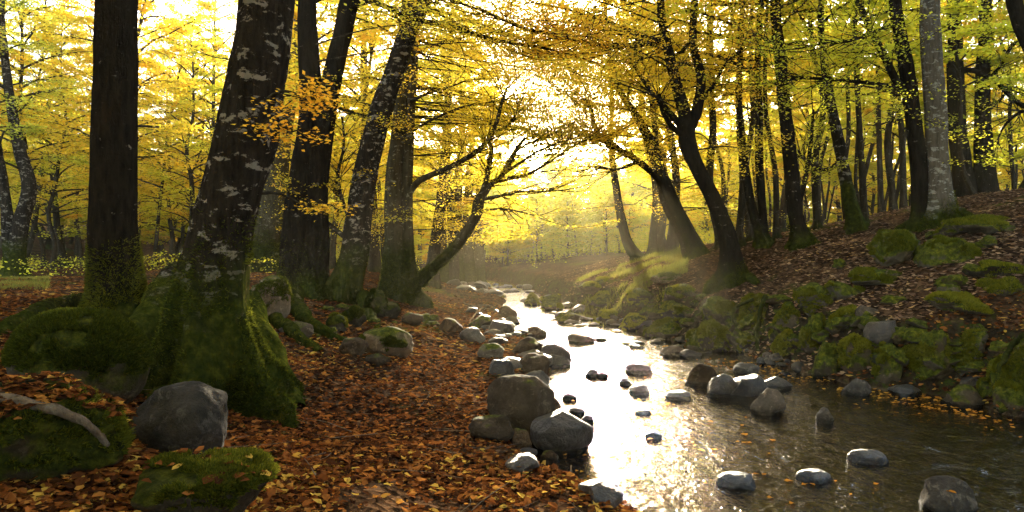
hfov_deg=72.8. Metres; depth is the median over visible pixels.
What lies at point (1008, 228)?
cobble
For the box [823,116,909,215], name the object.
background tree
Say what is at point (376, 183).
background tree
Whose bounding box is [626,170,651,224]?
background tree
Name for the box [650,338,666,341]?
cobble
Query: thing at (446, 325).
rock
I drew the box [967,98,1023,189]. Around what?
background tree
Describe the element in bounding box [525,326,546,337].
rock
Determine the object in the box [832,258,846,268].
cobble
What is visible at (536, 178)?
background tree
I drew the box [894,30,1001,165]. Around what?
background tree
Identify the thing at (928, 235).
cobble
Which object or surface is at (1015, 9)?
beech tree
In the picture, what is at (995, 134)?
background tree
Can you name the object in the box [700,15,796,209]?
background tree
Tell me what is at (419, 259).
background tree
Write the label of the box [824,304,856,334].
mossy rock
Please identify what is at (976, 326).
cobble
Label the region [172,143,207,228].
background tree
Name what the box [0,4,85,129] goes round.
background tree
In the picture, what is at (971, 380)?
rock
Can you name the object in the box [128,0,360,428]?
beech tree
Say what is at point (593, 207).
background tree
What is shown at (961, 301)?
mossy rock
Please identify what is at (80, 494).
fallen leaves
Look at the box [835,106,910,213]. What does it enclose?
background tree
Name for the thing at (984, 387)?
mossy rock
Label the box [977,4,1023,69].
background tree
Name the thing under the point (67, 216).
background tree
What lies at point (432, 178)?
background tree
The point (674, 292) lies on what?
mossy rock
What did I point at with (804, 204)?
background tree
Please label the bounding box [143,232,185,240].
background tree
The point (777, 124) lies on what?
background tree
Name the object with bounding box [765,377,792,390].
rock
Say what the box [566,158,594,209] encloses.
background tree
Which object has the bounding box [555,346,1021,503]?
floating leaves
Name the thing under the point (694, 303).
cobble
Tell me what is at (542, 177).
background tree
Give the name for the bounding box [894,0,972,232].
beech tree
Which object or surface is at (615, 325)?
cobble
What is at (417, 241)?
background tree
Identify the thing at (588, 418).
rock
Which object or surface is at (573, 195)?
background tree
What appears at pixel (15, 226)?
beech tree
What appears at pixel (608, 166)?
background tree
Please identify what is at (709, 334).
mossy rock
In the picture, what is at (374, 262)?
beech tree
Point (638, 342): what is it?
cobble
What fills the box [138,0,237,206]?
background tree
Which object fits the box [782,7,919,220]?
background tree
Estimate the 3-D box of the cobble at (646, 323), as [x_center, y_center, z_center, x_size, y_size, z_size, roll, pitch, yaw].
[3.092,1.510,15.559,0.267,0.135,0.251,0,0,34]
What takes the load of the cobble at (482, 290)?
on the ground at (526, 271)
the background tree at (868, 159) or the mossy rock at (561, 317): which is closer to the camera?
the mossy rock at (561, 317)
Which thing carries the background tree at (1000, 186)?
on the ground at (526, 271)
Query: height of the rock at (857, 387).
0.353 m
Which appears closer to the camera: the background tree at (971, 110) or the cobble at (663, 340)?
the cobble at (663, 340)
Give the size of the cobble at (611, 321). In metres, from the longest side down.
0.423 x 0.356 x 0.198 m
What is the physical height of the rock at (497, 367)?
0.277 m
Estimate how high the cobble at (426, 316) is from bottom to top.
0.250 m
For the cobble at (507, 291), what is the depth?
32.23 m
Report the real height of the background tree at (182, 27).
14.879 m
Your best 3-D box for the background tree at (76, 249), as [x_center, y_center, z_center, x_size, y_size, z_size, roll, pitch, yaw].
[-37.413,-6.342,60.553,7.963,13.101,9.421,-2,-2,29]
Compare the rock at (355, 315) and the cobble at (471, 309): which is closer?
the rock at (355, 315)
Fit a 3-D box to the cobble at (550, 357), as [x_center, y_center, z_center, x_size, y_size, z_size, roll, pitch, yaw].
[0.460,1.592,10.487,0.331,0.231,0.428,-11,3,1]
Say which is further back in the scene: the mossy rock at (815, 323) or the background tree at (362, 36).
the background tree at (362, 36)
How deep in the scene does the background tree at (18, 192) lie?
46.53 m
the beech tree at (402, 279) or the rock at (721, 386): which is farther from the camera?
the beech tree at (402, 279)
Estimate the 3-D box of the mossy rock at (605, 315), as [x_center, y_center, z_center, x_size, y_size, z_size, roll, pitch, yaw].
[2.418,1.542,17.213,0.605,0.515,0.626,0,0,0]
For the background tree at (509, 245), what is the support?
on the ground at (526, 271)
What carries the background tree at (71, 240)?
on the ground at (526, 271)
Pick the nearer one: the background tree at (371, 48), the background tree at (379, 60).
the background tree at (371, 48)
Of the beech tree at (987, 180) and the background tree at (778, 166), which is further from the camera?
the background tree at (778, 166)
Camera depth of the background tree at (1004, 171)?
43.48 m
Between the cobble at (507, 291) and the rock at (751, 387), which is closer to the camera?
the rock at (751, 387)
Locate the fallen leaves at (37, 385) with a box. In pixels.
[0,371,138,446]
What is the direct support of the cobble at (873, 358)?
on the ground at (526, 271)
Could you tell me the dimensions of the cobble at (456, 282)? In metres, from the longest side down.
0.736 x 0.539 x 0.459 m
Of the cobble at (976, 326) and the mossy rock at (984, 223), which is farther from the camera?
the mossy rock at (984, 223)
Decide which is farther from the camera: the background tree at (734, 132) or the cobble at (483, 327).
the background tree at (734, 132)
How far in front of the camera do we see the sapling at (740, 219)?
17.08 m
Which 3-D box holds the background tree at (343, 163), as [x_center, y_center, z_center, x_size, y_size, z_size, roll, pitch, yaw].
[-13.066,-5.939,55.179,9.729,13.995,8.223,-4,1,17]
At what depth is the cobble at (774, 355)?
10.63 m
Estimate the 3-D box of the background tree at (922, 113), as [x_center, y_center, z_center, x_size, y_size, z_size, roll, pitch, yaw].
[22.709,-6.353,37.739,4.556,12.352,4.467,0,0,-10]
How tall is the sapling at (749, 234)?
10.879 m
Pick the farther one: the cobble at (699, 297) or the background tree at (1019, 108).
the background tree at (1019, 108)
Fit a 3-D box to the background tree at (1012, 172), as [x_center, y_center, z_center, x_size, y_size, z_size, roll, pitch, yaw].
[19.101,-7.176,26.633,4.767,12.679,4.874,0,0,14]
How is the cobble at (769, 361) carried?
on the ground at (526, 271)
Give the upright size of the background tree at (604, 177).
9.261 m
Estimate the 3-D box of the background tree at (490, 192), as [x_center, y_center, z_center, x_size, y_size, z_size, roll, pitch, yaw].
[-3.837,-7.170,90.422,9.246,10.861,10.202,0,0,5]
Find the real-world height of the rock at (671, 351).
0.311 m
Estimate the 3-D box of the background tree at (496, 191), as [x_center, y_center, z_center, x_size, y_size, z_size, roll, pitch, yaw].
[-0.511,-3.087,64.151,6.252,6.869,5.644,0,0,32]
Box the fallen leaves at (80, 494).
[0,188,1023,511]
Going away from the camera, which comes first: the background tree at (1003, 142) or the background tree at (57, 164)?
the background tree at (57, 164)
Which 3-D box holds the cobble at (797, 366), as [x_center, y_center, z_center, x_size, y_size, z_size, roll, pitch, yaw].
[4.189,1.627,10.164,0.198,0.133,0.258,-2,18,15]
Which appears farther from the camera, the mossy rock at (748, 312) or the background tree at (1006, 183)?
the background tree at (1006, 183)
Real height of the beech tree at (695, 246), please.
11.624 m
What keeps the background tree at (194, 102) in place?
on the ground at (526, 271)
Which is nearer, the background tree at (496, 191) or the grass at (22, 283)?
the grass at (22, 283)
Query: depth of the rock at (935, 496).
4.55 m
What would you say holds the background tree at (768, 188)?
on the ground at (526, 271)
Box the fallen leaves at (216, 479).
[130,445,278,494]
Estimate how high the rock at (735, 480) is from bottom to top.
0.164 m
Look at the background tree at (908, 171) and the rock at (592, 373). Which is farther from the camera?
the background tree at (908, 171)
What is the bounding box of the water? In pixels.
[486,279,1023,511]
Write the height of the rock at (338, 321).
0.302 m
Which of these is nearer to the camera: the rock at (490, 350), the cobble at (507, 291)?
the rock at (490, 350)
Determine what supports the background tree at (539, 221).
on the ground at (526, 271)
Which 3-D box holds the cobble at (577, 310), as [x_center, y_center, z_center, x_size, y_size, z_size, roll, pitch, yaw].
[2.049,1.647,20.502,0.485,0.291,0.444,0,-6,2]
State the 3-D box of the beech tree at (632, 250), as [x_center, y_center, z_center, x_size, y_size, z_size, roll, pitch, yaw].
[3.380,-4.566,25.393,6.729,9.730,6.414,0,0,0]
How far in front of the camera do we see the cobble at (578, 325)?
16.62 m
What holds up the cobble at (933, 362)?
on the ground at (526, 271)
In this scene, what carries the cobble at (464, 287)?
on the ground at (526, 271)
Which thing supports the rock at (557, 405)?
in the water
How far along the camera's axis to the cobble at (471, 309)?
17.31 m
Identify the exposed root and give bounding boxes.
[732,298,754,328]
[753,295,767,351]
[996,332,1023,372]
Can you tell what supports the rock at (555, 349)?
on the ground at (526, 271)
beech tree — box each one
[0,0,90,276]
[0,0,147,334]
[33,149,73,251]
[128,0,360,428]
[139,34,167,256]
[165,69,192,253]
[189,0,771,307]
[205,0,333,272]
[210,0,497,319]
[268,0,672,351]
[295,0,437,271]
[295,79,421,268]
[329,7,536,282]
[349,0,553,288]
[378,5,534,281]
[379,0,889,294]
[413,26,534,281]
[413,58,557,282]
[420,0,850,259]
[422,82,536,282]
[530,3,674,261]
[567,0,755,258]
[582,0,915,248]
[629,0,894,251]
[682,0,964,231]
[705,0,877,234]
[874,0,1023,196]
[876,0,1023,170]
[885,0,1023,193]
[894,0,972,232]
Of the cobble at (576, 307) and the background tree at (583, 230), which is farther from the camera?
the background tree at (583, 230)
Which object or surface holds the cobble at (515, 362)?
on the cobble
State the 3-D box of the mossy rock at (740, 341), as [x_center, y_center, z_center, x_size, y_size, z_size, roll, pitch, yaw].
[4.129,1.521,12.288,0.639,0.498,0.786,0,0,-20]
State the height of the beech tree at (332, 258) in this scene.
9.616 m
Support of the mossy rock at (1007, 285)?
on the ground at (526, 271)
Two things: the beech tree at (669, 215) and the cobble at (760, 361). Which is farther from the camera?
the beech tree at (669, 215)
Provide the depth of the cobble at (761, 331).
11.93 m
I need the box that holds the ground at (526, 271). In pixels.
[0,189,1023,511]
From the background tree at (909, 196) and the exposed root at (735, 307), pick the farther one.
the background tree at (909, 196)
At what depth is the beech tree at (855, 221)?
15.33 m
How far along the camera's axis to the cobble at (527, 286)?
34.92 m
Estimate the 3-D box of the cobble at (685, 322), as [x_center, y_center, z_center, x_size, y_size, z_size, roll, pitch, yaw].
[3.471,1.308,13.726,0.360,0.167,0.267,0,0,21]
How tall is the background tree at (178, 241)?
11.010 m
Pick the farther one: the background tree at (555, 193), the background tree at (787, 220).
the background tree at (787, 220)
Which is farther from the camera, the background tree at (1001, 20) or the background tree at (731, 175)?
the background tree at (731, 175)
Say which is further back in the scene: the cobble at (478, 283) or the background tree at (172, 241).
the background tree at (172, 241)
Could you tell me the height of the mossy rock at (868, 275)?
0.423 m
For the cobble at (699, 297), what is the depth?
14.02 m
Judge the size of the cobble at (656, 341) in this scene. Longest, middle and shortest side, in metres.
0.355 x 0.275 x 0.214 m
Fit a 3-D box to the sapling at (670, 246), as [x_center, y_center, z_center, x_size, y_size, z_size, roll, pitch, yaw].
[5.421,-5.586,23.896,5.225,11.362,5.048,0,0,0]
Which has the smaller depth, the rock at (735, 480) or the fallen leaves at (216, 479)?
the fallen leaves at (216, 479)
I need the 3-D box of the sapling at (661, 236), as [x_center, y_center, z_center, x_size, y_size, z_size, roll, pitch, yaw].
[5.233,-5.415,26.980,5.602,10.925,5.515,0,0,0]
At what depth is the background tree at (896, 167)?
31.20 m
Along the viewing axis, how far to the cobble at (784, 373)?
9.98 m
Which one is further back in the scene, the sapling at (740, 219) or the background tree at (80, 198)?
the background tree at (80, 198)
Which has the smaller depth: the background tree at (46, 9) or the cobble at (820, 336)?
the cobble at (820, 336)
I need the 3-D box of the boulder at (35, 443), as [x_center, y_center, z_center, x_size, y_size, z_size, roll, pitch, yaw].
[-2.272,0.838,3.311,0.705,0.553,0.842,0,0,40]
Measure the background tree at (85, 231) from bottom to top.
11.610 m
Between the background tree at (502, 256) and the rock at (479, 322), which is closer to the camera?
the rock at (479, 322)
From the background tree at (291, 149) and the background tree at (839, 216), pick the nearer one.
the background tree at (291, 149)
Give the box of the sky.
[0,0,1020,207]
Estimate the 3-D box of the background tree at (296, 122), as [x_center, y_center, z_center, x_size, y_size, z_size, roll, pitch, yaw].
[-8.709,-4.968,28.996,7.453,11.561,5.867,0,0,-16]
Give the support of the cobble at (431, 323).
on the ground at (526, 271)
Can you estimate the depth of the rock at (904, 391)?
8.42 m
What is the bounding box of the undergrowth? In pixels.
[0,218,841,276]
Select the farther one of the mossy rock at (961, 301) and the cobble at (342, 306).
the cobble at (342, 306)
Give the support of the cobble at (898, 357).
on the ground at (526, 271)
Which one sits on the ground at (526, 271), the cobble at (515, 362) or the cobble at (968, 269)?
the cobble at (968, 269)
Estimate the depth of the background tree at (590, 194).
64.76 m
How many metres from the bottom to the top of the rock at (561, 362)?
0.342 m
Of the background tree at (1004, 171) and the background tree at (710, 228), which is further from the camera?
the background tree at (710, 228)
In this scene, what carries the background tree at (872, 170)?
on the ground at (526, 271)
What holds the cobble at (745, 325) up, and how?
on the ground at (526, 271)
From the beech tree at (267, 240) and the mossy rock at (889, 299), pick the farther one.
the beech tree at (267, 240)
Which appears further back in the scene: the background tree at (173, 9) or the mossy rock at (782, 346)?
the background tree at (173, 9)
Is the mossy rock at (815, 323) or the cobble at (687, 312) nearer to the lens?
the mossy rock at (815, 323)
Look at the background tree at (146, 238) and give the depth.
54.81 m
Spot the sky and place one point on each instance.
(227, 24)
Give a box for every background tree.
[0,0,90,266]
[0,0,93,216]
[0,0,141,260]
[0,3,142,270]
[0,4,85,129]
[0,8,45,206]
[0,61,67,184]
[0,103,83,227]
[0,125,45,247]
[0,132,40,234]
[1,56,88,265]
[3,122,70,224]
[7,81,88,246]
[11,0,204,174]
[12,0,220,171]
[16,82,91,265]
[37,17,181,200]
[39,115,88,255]
[42,174,75,246]
[44,177,86,244]
[51,192,87,238]
[60,114,184,225]
[63,142,175,233]
[77,14,229,233]
[83,109,188,237]
[85,158,173,236]
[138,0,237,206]
[138,1,223,266]
[138,23,215,264]
[138,32,227,222]
[138,64,216,261]
[140,138,198,262]
[140,183,189,258]
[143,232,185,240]
[153,0,435,175]
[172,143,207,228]
[180,72,224,204]
[182,45,231,212]
[194,112,339,183]
[198,1,384,178]
[283,0,467,181]
[328,50,413,263]
[328,132,351,219]
[329,15,431,259]
[329,98,384,230]
[329,109,428,244]
[329,122,422,219]
[330,85,388,203]
[337,157,433,252]
[377,72,464,271]
[413,74,505,235]
[413,207,430,262]
[413,211,429,262]
[462,158,497,222]
[483,198,531,266]
[483,206,498,258]
[484,200,539,265]
[488,200,523,262]
[491,185,520,257]
[502,154,531,198]
[509,194,557,260]
[512,190,566,262]
[512,200,546,258]
[523,192,566,260]
[526,173,545,198]
[533,158,559,194]
[533,191,572,257]
[535,155,583,197]
[541,198,594,257]
[543,165,572,195]
[547,206,579,255]
[553,162,594,219]
[554,178,595,255]
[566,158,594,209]
[572,201,611,254]
[572,203,601,253]
[573,181,615,252]
[574,156,601,195]
[575,7,738,238]
[578,183,633,253]
[582,186,628,255]
[588,149,620,180]
[589,197,609,253]
[595,170,620,180]
[595,187,635,252]
[597,130,671,238]
[608,186,650,245]
[617,85,709,245]
[619,57,754,246]
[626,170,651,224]
[633,219,650,244]
[637,201,668,236]
[654,0,774,206]
[667,121,738,242]
[667,147,735,231]
[679,91,744,243]
[681,192,713,236]
[686,34,822,236]
[697,40,783,210]
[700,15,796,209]
[703,39,801,147]
[714,0,848,188]
[717,125,772,224]
[725,73,806,231]
[729,10,814,201]
[729,106,832,218]
[733,151,827,226]
[749,39,866,207]
[753,91,817,167]
[764,8,865,210]
[764,107,851,222]
[765,72,868,221]
[766,100,908,220]
[767,0,875,222]
[767,133,836,229]
[772,71,867,220]
[779,70,864,186]
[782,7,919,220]
[791,0,916,206]
[796,72,866,223]
[807,158,876,226]
[810,84,872,223]
[821,87,910,214]
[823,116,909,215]
[824,70,898,187]
[828,0,976,200]
[828,72,898,215]
[831,142,909,222]
[833,2,915,196]
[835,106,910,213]
[851,0,973,202]
[851,8,923,210]
[853,65,910,189]
[867,16,994,205]
[881,0,1023,194]
[883,107,973,191]
[885,41,971,166]
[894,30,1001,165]
[909,113,1014,187]
[912,2,1020,180]
[940,0,1022,150]
[943,0,1023,112]
[946,0,1023,189]
[949,34,1007,172]
[962,0,1023,189]
[966,58,1023,166]
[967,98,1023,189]
[968,49,1023,188]
[969,89,1013,157]
[972,49,1023,190]
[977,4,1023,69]
[978,0,1010,27]
[992,45,1023,129]
[993,85,1023,187]
[997,117,1023,179]
[1000,172,1020,190]
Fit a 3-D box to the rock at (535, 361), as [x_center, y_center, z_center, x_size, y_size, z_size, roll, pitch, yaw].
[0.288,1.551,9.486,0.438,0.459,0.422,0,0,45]
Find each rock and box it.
[130,446,280,511]
[278,321,313,337]
[326,312,348,331]
[339,337,367,356]
[341,305,365,326]
[359,326,413,357]
[363,288,388,316]
[364,353,390,365]
[384,301,400,317]
[401,312,423,324]
[439,318,463,332]
[459,327,485,342]
[468,315,490,328]
[468,415,513,442]
[477,343,503,358]
[489,320,514,333]
[489,360,514,375]
[498,305,517,317]
[505,452,538,473]
[510,428,531,447]
[512,337,541,352]
[520,352,549,373]
[524,292,540,305]
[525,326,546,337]
[526,370,549,386]
[539,293,564,309]
[540,343,571,361]
[540,450,559,463]
[549,354,570,367]
[555,309,580,322]
[555,399,560,409]
[562,393,576,400]
[567,332,595,343]
[569,407,584,415]
[578,276,609,293]
[578,478,623,509]
[580,414,592,424]
[585,369,597,377]
[589,290,610,307]
[597,372,608,378]
[598,308,617,323]
[619,313,646,330]
[619,377,631,385]
[625,363,651,374]
[626,287,654,306]
[629,385,649,395]
[635,408,650,414]
[642,316,681,338]
[645,430,661,439]
[650,272,680,283]
[658,300,688,323]
[659,346,684,357]
[662,284,695,302]
[665,390,690,400]
[679,349,701,358]
[685,319,731,351]
[685,364,716,386]
[701,296,734,322]
[706,374,734,397]
[716,471,755,490]
[726,329,759,352]
[729,374,767,399]
[733,363,758,376]
[736,292,769,328]
[750,388,785,415]
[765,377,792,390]
[767,301,800,340]
[770,328,797,357]
[792,282,833,315]
[795,469,832,483]
[797,312,825,353]
[811,341,840,377]
[815,407,833,424]
[824,280,865,299]
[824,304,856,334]
[835,332,875,372]
[840,378,871,395]
[846,449,888,464]
[848,266,902,285]
[855,305,877,315]
[863,320,896,343]
[865,228,920,266]
[871,341,909,383]
[880,295,906,305]
[887,384,921,397]
[902,329,955,380]
[913,234,981,267]
[918,475,978,511]
[924,290,993,314]
[932,213,1011,236]
[940,384,984,408]
[951,328,988,375]
[959,376,979,386]
[973,259,1023,277]
[974,276,1023,295]
[975,377,993,399]
[985,353,1005,387]
[992,378,1023,413]
[1000,338,1023,390]
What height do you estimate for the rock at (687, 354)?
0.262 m
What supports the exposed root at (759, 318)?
on the ground at (526, 271)
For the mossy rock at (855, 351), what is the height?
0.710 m
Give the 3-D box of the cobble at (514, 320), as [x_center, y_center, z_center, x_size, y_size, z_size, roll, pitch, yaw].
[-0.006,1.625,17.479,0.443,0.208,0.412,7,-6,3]
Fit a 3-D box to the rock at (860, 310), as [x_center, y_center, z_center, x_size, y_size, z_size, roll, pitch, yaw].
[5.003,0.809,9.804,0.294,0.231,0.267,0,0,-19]
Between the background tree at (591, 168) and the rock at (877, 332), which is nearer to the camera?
the rock at (877, 332)
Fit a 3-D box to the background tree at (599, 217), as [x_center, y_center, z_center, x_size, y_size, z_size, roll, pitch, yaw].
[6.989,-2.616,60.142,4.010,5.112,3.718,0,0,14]
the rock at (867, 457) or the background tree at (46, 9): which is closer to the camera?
the rock at (867, 457)
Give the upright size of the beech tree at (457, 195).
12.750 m
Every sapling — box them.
[591,0,708,251]
[602,0,733,252]
[606,2,717,254]
[611,0,769,250]
[631,1,843,247]
[653,0,918,239]
[681,0,836,241]
[721,1,876,232]
[733,0,905,229]
[794,0,1005,222]
[795,2,985,212]
[798,3,963,210]
[838,2,972,208]
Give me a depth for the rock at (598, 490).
4.26 m
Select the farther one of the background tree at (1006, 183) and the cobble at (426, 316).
the background tree at (1006, 183)
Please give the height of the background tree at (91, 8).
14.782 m
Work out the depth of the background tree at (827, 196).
38.50 m
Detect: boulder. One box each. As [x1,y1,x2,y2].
[0,306,154,403]
[0,376,136,483]
[131,381,227,453]
[250,275,292,317]
[487,374,555,438]
[530,409,593,455]
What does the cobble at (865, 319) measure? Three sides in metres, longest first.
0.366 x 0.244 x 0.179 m
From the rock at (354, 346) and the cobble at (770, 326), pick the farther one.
the cobble at (770, 326)
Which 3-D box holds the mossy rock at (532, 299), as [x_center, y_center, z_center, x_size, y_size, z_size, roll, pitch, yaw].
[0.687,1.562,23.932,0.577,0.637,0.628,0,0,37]
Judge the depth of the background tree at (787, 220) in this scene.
62.76 m
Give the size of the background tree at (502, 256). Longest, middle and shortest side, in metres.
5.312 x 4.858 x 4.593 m
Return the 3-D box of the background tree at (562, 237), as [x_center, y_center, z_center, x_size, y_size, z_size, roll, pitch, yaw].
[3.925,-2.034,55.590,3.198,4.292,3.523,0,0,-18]
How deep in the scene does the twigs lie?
4.93 m
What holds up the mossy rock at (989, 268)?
on the ground at (526, 271)
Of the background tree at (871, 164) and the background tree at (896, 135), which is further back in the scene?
the background tree at (871, 164)
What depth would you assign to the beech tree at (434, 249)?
25.54 m
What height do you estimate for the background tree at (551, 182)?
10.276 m
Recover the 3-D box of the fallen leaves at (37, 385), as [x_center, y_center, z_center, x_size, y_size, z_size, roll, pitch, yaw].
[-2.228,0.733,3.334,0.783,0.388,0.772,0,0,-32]
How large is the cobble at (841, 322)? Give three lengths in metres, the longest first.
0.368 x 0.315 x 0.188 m
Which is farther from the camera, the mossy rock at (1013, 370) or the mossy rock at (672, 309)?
the mossy rock at (672, 309)
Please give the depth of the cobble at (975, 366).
8.29 m
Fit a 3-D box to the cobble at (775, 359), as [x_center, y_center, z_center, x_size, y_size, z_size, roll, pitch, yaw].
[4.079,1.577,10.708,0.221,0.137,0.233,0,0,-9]
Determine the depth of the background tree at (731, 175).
67.69 m
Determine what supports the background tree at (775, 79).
on the ground at (526, 271)
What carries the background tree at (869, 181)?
on the ground at (526, 271)
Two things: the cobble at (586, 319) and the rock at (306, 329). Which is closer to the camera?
the rock at (306, 329)
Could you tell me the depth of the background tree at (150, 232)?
59.16 m
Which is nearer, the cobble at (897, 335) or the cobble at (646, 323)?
the cobble at (897, 335)
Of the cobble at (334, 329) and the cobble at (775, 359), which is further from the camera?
the cobble at (775, 359)
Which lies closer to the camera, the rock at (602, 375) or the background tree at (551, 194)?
the rock at (602, 375)
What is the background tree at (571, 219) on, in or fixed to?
on the ground at (526, 271)
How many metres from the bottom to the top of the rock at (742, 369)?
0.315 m
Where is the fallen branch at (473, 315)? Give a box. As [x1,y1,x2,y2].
[467,306,486,322]
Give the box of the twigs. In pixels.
[0,223,1023,511]
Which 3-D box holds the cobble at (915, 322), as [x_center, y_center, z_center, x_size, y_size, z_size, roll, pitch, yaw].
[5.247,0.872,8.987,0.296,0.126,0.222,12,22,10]
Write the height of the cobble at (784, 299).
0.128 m
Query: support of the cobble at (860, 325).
on the ground at (526, 271)
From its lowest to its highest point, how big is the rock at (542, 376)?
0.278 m
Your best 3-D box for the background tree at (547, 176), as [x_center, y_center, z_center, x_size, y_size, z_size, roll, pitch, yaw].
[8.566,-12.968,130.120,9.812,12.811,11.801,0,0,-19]
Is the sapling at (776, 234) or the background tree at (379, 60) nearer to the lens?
the sapling at (776, 234)
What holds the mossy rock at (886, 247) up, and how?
on the ground at (526, 271)
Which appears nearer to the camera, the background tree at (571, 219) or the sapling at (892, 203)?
the sapling at (892, 203)
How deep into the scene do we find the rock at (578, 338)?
13.45 m
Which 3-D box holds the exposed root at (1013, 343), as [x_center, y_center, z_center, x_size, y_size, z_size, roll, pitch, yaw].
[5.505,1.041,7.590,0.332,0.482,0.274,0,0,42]
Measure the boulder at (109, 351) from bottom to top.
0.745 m
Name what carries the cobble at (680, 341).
on the ground at (526, 271)
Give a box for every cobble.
[321,305,334,310]
[330,327,336,333]
[336,303,349,309]
[368,318,380,323]
[422,313,433,321]
[426,321,439,325]
[430,315,438,320]
[447,279,462,285]
[456,285,470,289]
[465,307,477,311]
[467,287,476,291]
[470,282,485,288]
[475,283,487,288]
[476,288,486,292]
[480,325,488,329]
[484,289,503,296]
[484,329,500,334]
[488,337,503,343]
[502,289,513,292]
[502,357,521,368]
[506,317,519,323]
[510,331,521,337]
[514,328,527,333]
[517,349,538,356]
[520,447,537,455]
[522,284,532,289]
[545,354,552,365]
[562,319,580,324]
[572,304,584,311]
[573,324,583,327]
[574,307,584,312]
[580,317,593,320]
[588,322,600,326]
[595,337,607,340]
[599,315,617,324]
[606,319,619,323]
[610,324,619,327]
[630,341,644,344]
[631,344,644,348]
[643,320,651,325]
[648,339,662,343]
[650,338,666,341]
[677,339,684,343]
[679,318,693,326]
[682,290,696,296]
[682,307,694,316]
[690,300,697,306]
[695,294,707,300]
[738,321,751,330]
[751,328,764,336]
[757,357,765,365]
[764,358,775,365]
[766,294,787,304]
[766,323,791,333]
[769,354,782,361]
[771,353,780,357]
[777,297,793,302]
[777,372,790,374]
[778,362,788,367]
[787,333,798,341]
[791,361,804,373]
[798,301,812,308]
[811,330,829,343]
[831,317,852,328]
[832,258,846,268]
[850,311,873,326]
[857,322,864,329]
[859,315,879,326]
[869,352,876,363]
[890,327,908,343]
[890,351,908,366]
[902,327,927,343]
[905,317,927,328]
[922,357,943,368]
[925,231,933,239]
[933,274,968,286]
[936,283,960,291]
[949,341,963,346]
[949,357,959,364]
[956,361,984,372]
[962,263,980,276]
[973,235,996,248]
[973,324,987,332]
[988,341,1017,358]
[1000,225,1015,232]
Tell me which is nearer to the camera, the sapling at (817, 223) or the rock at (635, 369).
the rock at (635, 369)
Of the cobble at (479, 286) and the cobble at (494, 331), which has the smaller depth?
the cobble at (494, 331)
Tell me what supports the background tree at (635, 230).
on the ground at (526, 271)
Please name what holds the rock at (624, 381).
in the water
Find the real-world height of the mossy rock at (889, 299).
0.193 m
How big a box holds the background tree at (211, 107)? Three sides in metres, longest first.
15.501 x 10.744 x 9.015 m
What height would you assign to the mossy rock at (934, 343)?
0.974 m
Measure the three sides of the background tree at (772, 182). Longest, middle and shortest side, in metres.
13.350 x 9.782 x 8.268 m
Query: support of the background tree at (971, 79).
on the ground at (526, 271)
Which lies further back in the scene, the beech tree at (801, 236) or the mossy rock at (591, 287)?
the mossy rock at (591, 287)
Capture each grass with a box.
[0,273,51,289]
[572,247,689,325]
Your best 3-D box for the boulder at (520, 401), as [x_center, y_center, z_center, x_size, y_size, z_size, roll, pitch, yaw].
[0.093,1.431,6.559,0.670,0.634,0.524,0,0,0]
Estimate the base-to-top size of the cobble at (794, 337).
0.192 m
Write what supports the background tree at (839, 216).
on the ground at (526, 271)
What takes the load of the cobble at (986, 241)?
on the ground at (526, 271)
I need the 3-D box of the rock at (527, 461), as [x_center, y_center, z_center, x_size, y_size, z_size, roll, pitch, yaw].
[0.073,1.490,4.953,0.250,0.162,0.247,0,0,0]
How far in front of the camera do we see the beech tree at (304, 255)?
13.94 m
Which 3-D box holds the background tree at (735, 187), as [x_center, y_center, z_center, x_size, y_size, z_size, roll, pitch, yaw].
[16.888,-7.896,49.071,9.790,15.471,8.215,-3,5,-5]
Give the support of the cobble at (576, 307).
on the ground at (526, 271)
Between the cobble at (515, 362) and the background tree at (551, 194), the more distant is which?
the background tree at (551, 194)
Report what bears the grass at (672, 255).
on the ground at (526, 271)
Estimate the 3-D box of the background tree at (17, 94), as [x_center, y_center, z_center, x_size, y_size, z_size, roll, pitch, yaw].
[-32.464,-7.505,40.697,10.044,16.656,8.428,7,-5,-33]
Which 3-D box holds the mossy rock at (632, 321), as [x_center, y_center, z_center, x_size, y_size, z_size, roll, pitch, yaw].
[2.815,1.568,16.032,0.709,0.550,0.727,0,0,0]
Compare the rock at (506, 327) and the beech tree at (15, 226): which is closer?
the rock at (506, 327)
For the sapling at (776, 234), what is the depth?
16.74 m
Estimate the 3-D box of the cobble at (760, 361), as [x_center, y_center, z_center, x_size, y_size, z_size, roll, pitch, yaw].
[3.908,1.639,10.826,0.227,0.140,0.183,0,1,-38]
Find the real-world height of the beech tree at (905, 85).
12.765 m
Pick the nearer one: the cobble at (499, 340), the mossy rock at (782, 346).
the mossy rock at (782, 346)
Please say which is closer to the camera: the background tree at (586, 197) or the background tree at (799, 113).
the background tree at (799, 113)
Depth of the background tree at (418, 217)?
52.30 m
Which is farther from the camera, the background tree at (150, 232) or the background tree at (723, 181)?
the background tree at (150, 232)
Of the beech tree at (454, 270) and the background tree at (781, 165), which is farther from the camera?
the background tree at (781, 165)
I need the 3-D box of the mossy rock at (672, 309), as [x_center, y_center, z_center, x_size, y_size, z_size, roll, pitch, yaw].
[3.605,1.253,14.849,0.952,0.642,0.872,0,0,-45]
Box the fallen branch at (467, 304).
[461,302,491,321]
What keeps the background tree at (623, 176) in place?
on the ground at (526, 271)
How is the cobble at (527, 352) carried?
on the ground at (526, 271)
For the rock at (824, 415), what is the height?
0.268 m
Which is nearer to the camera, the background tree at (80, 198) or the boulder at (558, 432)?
the boulder at (558, 432)
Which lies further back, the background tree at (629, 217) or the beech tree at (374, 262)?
the background tree at (629, 217)
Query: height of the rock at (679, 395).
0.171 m
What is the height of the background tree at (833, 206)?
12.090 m
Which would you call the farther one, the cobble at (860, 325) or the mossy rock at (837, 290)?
the mossy rock at (837, 290)
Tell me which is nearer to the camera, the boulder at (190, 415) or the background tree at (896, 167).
the boulder at (190, 415)

